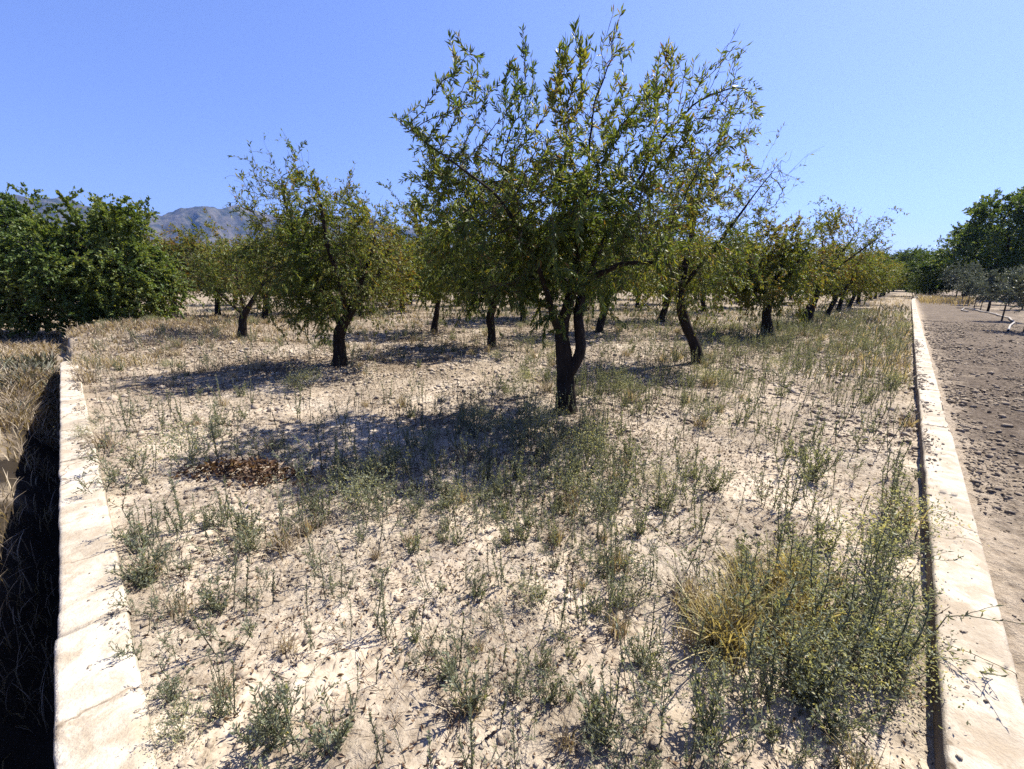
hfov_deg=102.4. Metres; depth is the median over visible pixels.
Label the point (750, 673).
spiky weed
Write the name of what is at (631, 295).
almond tree
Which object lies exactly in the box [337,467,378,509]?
wiry weed
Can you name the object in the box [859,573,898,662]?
spiky weed
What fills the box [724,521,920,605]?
bushy weed
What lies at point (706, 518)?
stalk weed
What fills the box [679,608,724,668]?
wiry weed
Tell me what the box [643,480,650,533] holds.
stalk weed
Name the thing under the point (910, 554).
wiry weed
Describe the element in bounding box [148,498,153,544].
stalk weed
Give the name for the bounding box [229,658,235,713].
stalk weed
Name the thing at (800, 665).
spiky weed
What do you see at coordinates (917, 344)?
wall crumbs
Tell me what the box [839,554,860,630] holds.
spiky weed
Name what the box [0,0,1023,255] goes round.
sky
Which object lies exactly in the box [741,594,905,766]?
bushy weed
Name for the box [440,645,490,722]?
tufted weed
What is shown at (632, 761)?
wiry weed
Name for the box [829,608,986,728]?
bushy weed
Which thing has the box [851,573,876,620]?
spiky weed
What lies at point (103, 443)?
wiry weed
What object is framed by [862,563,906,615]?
wiry weed
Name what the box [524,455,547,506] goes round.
wiry weed
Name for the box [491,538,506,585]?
spiky weed
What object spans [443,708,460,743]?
dead weed
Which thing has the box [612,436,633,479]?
spiky weed
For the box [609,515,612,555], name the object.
stalk weed
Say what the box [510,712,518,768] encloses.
spiky weed
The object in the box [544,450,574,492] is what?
wiry weed
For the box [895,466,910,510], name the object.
spiky weed
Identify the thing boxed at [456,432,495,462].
wiry weed
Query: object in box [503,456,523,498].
spiky weed
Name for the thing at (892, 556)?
stalk weed
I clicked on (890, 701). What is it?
spiky weed
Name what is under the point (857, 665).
spiky weed
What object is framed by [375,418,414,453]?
wiry weed
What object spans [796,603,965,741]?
bushy weed
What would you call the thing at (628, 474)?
wiry weed
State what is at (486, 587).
wiry weed
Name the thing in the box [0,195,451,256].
mountains
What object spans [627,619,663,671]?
tufted weed
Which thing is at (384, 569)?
wiry weed
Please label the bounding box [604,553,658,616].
wiry weed
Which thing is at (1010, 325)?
irrigation hose
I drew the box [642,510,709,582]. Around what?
wiry weed
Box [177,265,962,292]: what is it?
distant wood
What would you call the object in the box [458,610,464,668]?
stalk weed
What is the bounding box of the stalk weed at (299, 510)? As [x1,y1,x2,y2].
[297,501,312,551]
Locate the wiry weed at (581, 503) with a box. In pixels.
[563,482,617,533]
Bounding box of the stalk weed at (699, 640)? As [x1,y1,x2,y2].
[691,619,704,672]
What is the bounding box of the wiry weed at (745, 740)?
[724,665,769,762]
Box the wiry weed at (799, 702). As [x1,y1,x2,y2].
[783,611,898,736]
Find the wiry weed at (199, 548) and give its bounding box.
[188,516,250,562]
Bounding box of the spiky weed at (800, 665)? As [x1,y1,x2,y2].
[793,637,840,711]
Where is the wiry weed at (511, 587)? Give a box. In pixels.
[500,549,536,588]
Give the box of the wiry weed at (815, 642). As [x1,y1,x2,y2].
[788,611,863,660]
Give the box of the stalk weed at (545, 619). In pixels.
[538,599,551,642]
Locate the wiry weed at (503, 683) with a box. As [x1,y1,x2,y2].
[498,646,533,694]
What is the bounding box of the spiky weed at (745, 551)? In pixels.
[739,537,762,584]
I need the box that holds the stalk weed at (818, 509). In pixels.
[816,506,819,557]
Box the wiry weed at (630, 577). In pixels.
[616,548,652,583]
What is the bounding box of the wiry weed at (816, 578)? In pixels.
[776,545,879,649]
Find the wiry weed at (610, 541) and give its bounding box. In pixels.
[602,515,624,560]
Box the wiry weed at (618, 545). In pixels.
[615,524,656,565]
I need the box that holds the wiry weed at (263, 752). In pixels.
[246,702,295,759]
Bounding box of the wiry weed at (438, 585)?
[406,569,447,597]
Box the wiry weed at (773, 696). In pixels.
[754,667,797,705]
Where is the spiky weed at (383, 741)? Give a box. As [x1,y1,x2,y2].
[381,730,385,759]
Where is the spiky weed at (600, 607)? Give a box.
[595,584,615,628]
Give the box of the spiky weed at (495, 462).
[493,456,514,496]
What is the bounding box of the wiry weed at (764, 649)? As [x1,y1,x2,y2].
[712,566,799,706]
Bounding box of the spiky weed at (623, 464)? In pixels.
[618,445,639,487]
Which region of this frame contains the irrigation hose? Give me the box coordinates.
[961,308,1014,330]
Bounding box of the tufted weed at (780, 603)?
[738,570,802,638]
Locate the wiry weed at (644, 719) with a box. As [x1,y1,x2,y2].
[581,697,650,759]
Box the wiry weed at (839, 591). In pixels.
[818,576,862,610]
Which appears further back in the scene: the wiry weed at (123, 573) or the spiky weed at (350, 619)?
the wiry weed at (123, 573)
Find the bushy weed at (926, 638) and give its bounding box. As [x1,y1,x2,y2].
[820,577,975,698]
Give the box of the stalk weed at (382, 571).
[376,570,383,629]
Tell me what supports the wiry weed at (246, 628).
on the ground at (32, 747)
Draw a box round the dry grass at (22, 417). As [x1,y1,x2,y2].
[0,293,986,768]
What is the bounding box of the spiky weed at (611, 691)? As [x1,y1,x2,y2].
[600,654,614,717]
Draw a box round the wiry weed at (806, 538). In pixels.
[784,529,833,559]
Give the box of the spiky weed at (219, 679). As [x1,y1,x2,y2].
[210,642,227,696]
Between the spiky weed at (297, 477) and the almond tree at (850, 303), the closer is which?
the spiky weed at (297, 477)
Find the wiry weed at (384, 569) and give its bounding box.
[363,558,394,586]
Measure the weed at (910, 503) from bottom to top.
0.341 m
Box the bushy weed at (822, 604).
[763,547,936,685]
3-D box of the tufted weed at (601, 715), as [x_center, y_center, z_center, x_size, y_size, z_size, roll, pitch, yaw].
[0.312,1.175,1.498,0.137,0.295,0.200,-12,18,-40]
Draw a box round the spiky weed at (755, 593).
[744,560,802,654]
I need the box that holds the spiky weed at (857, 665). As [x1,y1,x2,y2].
[837,620,873,672]
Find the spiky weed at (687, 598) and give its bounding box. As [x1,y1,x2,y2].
[676,593,689,628]
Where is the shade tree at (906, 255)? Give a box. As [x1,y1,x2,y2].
[894,243,930,291]
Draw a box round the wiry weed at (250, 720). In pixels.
[240,681,291,734]
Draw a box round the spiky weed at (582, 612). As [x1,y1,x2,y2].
[572,574,587,627]
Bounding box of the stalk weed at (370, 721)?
[368,708,383,762]
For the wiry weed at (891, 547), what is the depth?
2.10 m
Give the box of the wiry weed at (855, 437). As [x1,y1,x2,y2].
[847,417,882,447]
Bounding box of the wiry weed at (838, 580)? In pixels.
[790,545,914,632]
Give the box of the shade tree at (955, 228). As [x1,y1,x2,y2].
[930,218,1017,296]
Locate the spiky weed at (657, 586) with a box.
[654,555,660,597]
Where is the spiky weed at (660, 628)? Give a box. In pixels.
[658,614,662,648]
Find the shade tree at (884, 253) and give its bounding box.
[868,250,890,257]
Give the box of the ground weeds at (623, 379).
[47,303,957,768]
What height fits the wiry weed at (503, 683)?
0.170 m
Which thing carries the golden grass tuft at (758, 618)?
on the ground at (32, 747)
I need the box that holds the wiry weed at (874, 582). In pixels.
[832,556,902,614]
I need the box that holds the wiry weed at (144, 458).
[98,442,153,487]
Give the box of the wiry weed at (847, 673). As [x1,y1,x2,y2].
[814,624,871,705]
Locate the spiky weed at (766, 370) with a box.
[752,363,768,412]
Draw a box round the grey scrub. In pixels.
[0,295,916,430]
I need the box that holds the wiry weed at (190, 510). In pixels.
[161,477,215,528]
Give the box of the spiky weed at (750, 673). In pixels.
[737,619,760,713]
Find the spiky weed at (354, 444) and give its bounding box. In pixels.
[352,436,360,474]
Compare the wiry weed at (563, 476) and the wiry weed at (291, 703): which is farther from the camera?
the wiry weed at (563, 476)
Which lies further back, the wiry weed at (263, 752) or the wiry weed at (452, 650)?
the wiry weed at (452, 650)
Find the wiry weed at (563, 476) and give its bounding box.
[558,472,595,498]
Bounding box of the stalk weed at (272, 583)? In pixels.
[270,568,275,604]
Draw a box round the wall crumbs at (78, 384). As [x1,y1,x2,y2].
[60,362,143,767]
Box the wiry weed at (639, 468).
[623,429,659,479]
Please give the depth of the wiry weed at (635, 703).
1.54 m
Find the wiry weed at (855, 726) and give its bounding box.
[807,683,877,741]
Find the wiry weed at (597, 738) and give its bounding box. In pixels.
[563,669,609,745]
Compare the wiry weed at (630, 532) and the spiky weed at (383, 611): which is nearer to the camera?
the spiky weed at (383, 611)
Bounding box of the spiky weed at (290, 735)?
[267,691,300,755]
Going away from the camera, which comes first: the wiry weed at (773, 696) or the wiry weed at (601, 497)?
the wiry weed at (773, 696)
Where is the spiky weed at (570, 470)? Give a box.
[552,463,572,506]
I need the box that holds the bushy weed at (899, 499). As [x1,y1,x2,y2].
[849,478,989,553]
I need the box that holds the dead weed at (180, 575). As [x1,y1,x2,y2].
[176,543,183,577]
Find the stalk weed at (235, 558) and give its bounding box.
[233,557,236,607]
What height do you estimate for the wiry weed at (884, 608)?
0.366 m
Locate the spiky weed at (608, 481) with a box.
[604,474,609,509]
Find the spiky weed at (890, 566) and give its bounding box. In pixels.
[880,559,894,616]
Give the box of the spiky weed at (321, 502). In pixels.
[317,468,332,522]
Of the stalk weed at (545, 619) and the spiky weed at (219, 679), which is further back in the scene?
the stalk weed at (545, 619)
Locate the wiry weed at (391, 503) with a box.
[376,479,411,530]
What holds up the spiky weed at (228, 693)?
on the ground at (32, 747)
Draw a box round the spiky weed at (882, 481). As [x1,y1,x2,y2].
[879,458,897,519]
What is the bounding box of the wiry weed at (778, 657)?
[747,614,861,694]
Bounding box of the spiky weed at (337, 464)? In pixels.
[329,440,342,494]
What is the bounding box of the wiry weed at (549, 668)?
[535,621,575,682]
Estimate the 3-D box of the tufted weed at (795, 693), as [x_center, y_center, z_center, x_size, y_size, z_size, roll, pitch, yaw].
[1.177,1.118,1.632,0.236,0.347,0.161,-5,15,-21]
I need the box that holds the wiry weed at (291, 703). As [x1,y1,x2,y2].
[276,643,340,727]
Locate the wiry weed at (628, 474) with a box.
[615,438,646,483]
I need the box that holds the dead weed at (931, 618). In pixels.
[912,607,948,635]
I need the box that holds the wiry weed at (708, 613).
[702,572,728,640]
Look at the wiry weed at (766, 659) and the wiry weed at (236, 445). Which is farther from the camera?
the wiry weed at (236, 445)
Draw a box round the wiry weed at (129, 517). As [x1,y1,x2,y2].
[107,476,161,540]
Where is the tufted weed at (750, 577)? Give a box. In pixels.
[736,551,777,604]
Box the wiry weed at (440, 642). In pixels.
[417,626,449,656]
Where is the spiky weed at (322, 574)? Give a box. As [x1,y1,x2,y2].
[318,552,326,599]
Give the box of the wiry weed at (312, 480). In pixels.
[300,455,330,499]
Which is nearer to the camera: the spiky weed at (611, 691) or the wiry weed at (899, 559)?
the spiky weed at (611, 691)
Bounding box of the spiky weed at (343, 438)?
[332,424,344,472]
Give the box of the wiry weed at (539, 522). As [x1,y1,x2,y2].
[515,493,546,533]
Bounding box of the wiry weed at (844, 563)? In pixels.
[830,533,920,616]
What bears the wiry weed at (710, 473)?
on the ground at (32, 747)
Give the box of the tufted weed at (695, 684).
[685,646,768,750]
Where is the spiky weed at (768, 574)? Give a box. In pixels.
[765,549,772,592]
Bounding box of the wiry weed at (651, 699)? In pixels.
[613,588,688,744]
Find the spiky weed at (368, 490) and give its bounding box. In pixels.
[365,485,370,529]
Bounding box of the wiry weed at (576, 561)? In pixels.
[562,520,605,564]
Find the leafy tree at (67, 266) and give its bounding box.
[0,182,204,339]
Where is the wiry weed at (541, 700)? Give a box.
[517,662,548,741]
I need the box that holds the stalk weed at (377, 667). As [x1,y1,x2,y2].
[375,656,379,683]
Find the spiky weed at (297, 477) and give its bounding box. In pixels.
[293,452,310,496]
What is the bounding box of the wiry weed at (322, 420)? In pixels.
[307,399,350,437]
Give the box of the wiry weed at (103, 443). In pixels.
[95,412,130,459]
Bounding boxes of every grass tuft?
[110,533,178,578]
[238,511,311,563]
[415,660,496,728]
[645,547,768,616]
[668,562,782,675]
[668,578,790,679]
[670,576,756,646]
[675,558,775,622]
[679,557,805,621]
[681,574,815,668]
[687,578,774,653]
[693,549,863,635]
[702,538,802,591]
[702,570,815,682]
[705,540,773,582]
[714,588,864,667]
[723,591,780,656]
[733,526,842,596]
[734,544,863,634]
[754,593,860,665]
[756,542,861,594]
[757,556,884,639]
[760,576,847,625]
[762,546,835,598]
[764,533,824,572]
[765,565,831,624]
[801,674,890,768]
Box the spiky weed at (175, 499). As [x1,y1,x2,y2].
[161,467,182,532]
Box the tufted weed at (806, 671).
[801,650,840,703]
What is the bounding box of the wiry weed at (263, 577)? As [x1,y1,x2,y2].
[232,562,275,606]
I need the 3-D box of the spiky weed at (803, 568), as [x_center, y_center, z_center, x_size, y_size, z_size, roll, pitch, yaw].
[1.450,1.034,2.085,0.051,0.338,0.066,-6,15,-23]
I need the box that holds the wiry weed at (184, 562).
[145,540,196,575]
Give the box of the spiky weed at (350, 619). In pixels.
[348,599,352,640]
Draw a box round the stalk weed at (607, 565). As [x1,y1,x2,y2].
[604,550,610,596]
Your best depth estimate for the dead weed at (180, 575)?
2.26 m
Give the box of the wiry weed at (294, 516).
[274,475,315,520]
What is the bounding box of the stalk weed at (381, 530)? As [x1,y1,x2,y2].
[377,506,384,557]
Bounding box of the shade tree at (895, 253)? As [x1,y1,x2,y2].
[887,250,913,290]
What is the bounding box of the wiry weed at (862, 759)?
[833,717,869,766]
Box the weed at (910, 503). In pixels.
[861,481,972,532]
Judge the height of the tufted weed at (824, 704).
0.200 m
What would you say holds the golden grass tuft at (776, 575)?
on the ground at (32, 747)
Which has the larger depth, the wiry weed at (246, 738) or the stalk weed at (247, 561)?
the stalk weed at (247, 561)
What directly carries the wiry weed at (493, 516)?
on the ground at (32, 747)
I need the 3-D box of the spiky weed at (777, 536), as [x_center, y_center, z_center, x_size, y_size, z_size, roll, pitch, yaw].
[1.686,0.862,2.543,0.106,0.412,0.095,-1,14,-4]
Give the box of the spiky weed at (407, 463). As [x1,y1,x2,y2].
[406,447,412,488]
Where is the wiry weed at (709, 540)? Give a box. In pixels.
[703,509,756,560]
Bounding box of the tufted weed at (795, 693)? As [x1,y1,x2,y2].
[784,627,850,710]
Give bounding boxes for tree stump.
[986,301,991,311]
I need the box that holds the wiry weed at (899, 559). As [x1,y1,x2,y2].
[854,540,916,583]
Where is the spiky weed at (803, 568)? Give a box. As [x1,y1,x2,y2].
[797,562,807,589]
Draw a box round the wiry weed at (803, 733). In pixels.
[792,702,839,768]
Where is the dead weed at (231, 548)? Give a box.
[213,529,236,561]
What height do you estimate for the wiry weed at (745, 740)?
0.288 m
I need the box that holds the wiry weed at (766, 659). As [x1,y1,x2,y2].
[745,600,796,677]
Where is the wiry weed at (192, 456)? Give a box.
[181,436,217,471]
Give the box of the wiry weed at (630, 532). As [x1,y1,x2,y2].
[612,491,640,537]
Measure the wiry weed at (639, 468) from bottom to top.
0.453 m
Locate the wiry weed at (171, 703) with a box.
[143,679,193,712]
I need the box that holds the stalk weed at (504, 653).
[503,640,506,665]
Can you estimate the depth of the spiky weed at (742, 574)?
1.95 m
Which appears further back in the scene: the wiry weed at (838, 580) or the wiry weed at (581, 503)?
the wiry weed at (581, 503)
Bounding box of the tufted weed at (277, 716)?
[228,682,305,752]
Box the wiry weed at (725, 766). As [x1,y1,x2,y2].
[718,750,733,768]
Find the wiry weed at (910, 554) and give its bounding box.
[868,527,963,594]
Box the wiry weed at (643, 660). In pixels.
[633,598,666,686]
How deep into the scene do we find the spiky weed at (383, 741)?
1.37 m
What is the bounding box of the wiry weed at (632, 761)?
[608,714,665,768]
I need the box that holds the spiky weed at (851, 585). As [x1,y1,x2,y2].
[844,574,858,659]
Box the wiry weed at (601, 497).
[584,484,615,526]
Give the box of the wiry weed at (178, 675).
[150,624,211,688]
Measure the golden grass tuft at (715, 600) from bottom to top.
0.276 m
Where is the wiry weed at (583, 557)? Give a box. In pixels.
[573,542,613,573]
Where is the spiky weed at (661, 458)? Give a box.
[655,451,662,488]
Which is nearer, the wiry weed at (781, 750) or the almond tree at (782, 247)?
the wiry weed at (781, 750)
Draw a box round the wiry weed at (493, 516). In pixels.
[476,485,504,526]
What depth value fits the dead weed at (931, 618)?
1.85 m
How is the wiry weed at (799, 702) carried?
on the ground at (32, 747)
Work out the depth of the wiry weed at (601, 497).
2.87 m
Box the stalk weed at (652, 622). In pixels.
[646,595,655,661]
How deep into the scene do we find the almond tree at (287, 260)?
21.32 m
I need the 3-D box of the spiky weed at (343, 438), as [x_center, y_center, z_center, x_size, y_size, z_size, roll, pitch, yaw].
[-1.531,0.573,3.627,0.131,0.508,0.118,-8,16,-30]
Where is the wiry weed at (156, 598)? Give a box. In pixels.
[143,571,185,632]
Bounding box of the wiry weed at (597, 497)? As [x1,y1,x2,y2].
[588,460,616,519]
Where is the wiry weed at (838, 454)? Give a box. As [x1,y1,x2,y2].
[796,442,850,473]
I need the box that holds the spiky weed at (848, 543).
[838,536,850,571]
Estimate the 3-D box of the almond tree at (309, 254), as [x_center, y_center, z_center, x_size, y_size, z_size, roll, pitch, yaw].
[-3.402,-2.349,7.730,3.898,4.263,3.174,0,14,0]
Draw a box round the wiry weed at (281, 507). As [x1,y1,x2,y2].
[264,475,295,528]
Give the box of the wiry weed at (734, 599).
[673,551,762,620]
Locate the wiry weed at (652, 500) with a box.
[627,460,671,511]
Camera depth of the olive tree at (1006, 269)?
30.27 m
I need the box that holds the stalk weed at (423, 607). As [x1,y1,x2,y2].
[421,593,426,629]
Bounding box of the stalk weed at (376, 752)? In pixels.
[375,734,378,768]
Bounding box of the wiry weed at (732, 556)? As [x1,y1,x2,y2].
[716,538,745,584]
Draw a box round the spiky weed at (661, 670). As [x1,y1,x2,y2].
[648,650,663,691]
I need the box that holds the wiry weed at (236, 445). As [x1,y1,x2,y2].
[220,407,258,456]
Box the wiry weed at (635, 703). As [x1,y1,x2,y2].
[611,683,644,738]
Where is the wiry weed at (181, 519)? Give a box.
[166,506,192,544]
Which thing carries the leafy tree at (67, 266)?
on the ground at (32, 747)
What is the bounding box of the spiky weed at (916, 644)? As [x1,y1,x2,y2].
[890,595,935,679]
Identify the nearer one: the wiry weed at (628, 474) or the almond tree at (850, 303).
the wiry weed at (628, 474)
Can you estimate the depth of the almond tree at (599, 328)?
13.12 m
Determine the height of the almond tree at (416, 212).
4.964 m
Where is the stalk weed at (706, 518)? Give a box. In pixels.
[688,513,710,567]
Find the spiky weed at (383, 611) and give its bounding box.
[372,579,387,639]
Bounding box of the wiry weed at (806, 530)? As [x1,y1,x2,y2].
[781,510,834,544]
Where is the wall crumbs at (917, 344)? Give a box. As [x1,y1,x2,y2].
[914,339,989,760]
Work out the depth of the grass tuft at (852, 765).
1.41 m
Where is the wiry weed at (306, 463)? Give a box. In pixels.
[269,433,310,482]
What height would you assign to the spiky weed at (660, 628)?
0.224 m
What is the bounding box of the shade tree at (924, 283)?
[905,255,956,296]
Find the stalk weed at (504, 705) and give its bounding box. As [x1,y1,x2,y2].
[499,687,508,728]
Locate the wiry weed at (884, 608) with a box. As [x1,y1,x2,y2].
[841,575,915,672]
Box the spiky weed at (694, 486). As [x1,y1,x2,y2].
[675,450,704,507]
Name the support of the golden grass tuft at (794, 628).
on the ground at (32, 747)
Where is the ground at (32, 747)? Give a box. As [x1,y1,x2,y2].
[0,289,974,768]
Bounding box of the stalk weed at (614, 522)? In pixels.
[612,515,618,562]
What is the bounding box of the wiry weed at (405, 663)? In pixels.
[393,622,434,669]
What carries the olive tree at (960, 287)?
on the dirt path
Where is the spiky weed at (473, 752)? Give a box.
[456,692,476,768]
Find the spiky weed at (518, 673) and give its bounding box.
[512,643,529,701]
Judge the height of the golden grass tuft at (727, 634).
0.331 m
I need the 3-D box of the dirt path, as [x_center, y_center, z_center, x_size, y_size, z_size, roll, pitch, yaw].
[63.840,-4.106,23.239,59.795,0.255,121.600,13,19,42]
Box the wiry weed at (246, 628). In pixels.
[185,609,258,649]
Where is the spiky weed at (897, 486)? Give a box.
[880,469,907,516]
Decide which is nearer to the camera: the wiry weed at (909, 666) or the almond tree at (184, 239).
the wiry weed at (909, 666)
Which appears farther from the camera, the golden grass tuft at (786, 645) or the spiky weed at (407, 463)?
the spiky weed at (407, 463)
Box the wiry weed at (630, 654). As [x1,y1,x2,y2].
[624,639,670,700]
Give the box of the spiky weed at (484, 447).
[480,431,487,467]
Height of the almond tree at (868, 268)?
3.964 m
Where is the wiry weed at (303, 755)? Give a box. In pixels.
[276,742,316,768]
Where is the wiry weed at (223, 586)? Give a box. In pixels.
[211,561,244,593]
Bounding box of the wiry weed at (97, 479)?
[71,469,119,493]
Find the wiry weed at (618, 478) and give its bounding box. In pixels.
[585,457,629,493]
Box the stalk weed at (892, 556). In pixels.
[876,551,897,586]
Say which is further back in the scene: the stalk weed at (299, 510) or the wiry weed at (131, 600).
the stalk weed at (299, 510)
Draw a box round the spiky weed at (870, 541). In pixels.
[858,527,889,588]
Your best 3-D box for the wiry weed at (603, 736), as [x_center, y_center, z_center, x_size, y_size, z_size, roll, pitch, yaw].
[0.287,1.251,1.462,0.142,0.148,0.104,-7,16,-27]
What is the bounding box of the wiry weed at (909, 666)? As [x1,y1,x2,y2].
[871,612,935,674]
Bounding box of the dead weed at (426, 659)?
[420,620,440,674]
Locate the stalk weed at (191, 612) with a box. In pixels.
[189,608,214,652]
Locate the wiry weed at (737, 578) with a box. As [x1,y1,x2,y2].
[720,551,795,597]
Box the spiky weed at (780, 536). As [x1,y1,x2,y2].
[769,522,785,590]
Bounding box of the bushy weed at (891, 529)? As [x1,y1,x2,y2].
[794,486,977,589]
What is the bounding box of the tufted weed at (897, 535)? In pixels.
[869,508,909,546]
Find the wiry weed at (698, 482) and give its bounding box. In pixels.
[670,446,702,492]
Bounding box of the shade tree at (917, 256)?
[900,249,956,295]
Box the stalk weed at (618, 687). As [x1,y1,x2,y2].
[606,657,625,743]
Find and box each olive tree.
[937,260,984,297]
[947,267,985,297]
[952,274,987,304]
[961,279,991,307]
[967,281,999,309]
[977,267,1023,320]
[994,266,1023,331]
[996,266,1023,304]
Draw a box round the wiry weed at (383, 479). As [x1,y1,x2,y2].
[334,465,397,505]
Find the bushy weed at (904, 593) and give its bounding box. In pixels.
[846,547,962,624]
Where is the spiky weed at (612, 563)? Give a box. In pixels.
[608,539,634,590]
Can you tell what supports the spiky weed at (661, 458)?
on the ground at (32, 747)
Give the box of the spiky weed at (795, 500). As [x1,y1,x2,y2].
[784,451,807,509]
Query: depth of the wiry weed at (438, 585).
2.14 m
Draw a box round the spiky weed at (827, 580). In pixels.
[807,544,831,624]
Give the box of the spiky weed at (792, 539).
[785,525,797,579]
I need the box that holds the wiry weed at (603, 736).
[578,723,615,750]
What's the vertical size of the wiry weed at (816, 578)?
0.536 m
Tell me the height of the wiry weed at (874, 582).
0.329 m
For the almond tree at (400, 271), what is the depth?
23.02 m
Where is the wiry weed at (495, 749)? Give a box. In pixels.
[479,737,521,768]
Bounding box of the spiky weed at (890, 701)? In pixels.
[867,655,909,723]
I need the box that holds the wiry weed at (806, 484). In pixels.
[798,443,827,511]
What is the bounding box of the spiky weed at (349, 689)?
[345,665,360,709]
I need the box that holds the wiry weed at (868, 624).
[825,590,915,651]
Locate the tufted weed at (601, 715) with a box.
[577,664,622,745]
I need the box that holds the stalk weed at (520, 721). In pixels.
[518,711,523,735]
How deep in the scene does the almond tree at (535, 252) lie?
4.36 m
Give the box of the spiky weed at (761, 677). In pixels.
[756,613,779,712]
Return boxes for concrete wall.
[53,360,158,768]
[911,294,1023,768]
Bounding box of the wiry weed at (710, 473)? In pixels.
[681,461,720,491]
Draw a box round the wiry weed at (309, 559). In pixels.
[296,513,330,585]
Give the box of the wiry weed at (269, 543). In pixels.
[251,496,303,547]
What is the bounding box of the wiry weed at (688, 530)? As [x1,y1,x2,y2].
[658,492,697,536]
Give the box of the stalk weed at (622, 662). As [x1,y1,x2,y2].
[619,636,626,689]
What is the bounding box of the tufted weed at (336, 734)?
[295,684,356,761]
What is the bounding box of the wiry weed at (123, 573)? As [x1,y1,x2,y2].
[105,525,168,585]
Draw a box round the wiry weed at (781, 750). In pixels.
[766,711,824,768]
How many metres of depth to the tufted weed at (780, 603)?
1.91 m
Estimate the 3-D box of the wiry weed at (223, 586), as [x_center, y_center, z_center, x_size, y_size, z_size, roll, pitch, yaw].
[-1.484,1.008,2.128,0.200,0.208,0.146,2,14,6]
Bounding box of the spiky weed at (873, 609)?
[864,595,876,654]
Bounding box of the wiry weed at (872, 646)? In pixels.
[805,591,890,697]
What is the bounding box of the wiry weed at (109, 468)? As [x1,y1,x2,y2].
[78,443,138,476]
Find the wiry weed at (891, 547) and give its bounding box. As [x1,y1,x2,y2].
[846,530,907,605]
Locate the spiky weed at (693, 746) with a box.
[683,718,701,766]
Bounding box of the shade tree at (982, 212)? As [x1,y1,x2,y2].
[914,186,1023,299]
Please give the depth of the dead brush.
3.50 m
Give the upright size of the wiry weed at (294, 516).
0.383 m
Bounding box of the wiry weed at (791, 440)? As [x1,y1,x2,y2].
[782,429,829,463]
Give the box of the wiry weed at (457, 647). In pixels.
[448,595,469,666]
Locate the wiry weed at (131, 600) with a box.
[107,587,158,615]
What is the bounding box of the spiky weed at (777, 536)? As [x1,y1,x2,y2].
[775,493,791,548]
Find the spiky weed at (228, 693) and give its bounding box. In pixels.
[225,686,238,715]
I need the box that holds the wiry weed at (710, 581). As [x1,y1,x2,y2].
[696,568,734,603]
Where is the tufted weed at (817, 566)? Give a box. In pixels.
[788,563,827,605]
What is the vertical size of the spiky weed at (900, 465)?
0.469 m
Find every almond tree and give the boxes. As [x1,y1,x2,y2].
[116,225,211,314]
[149,208,289,338]
[160,216,251,315]
[203,229,297,319]
[209,127,429,366]
[243,225,329,306]
[275,228,403,317]
[337,236,431,308]
[375,178,474,332]
[388,3,765,414]
[397,172,570,347]
[474,220,557,321]
[546,189,679,332]
[601,77,823,363]
[623,276,663,307]
[632,214,729,321]
[678,225,752,311]
[692,206,842,335]
[725,250,777,307]
[775,195,910,324]
[782,238,901,316]
[825,235,911,311]
[847,245,899,307]
[849,250,898,303]
[868,258,902,299]
[873,265,909,298]
[879,266,909,296]
[882,263,912,295]
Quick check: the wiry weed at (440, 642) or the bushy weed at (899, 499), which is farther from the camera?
the bushy weed at (899, 499)
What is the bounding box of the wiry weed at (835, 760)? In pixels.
[827,707,864,768]
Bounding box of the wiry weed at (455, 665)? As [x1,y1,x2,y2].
[441,620,465,697]
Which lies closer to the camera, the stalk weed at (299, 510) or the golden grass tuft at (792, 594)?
the golden grass tuft at (792, 594)
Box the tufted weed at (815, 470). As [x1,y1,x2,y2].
[788,443,834,482]
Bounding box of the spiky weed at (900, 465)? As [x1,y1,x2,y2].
[889,453,905,506]
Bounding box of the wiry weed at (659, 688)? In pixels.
[646,642,689,703]
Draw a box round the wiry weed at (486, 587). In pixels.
[464,550,501,597]
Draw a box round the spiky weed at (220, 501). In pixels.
[215,475,230,526]
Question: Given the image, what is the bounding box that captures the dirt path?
[913,291,1023,704]
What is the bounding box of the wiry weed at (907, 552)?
[870,535,942,575]
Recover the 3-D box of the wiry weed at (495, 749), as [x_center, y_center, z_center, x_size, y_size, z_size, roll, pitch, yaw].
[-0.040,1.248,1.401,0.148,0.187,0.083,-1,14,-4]
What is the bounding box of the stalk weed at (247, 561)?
[245,555,249,609]
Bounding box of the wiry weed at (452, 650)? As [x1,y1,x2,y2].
[431,627,462,677]
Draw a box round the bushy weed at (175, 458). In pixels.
[107,399,256,475]
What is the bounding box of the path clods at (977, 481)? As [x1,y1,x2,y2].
[922,319,1023,620]
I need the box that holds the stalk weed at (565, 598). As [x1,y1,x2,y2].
[560,596,567,629]
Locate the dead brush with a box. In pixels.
[168,446,350,491]
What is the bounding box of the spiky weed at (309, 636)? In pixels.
[302,610,314,650]
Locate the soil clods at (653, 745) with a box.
[71,315,932,768]
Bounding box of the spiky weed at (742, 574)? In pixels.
[735,563,744,613]
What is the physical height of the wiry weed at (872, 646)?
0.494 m
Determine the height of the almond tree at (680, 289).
5.149 m
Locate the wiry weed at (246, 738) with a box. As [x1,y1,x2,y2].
[238,671,293,749]
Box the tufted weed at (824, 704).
[820,680,877,745]
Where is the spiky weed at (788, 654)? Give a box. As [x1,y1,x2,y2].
[782,615,797,675]
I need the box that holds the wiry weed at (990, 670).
[865,567,1023,676]

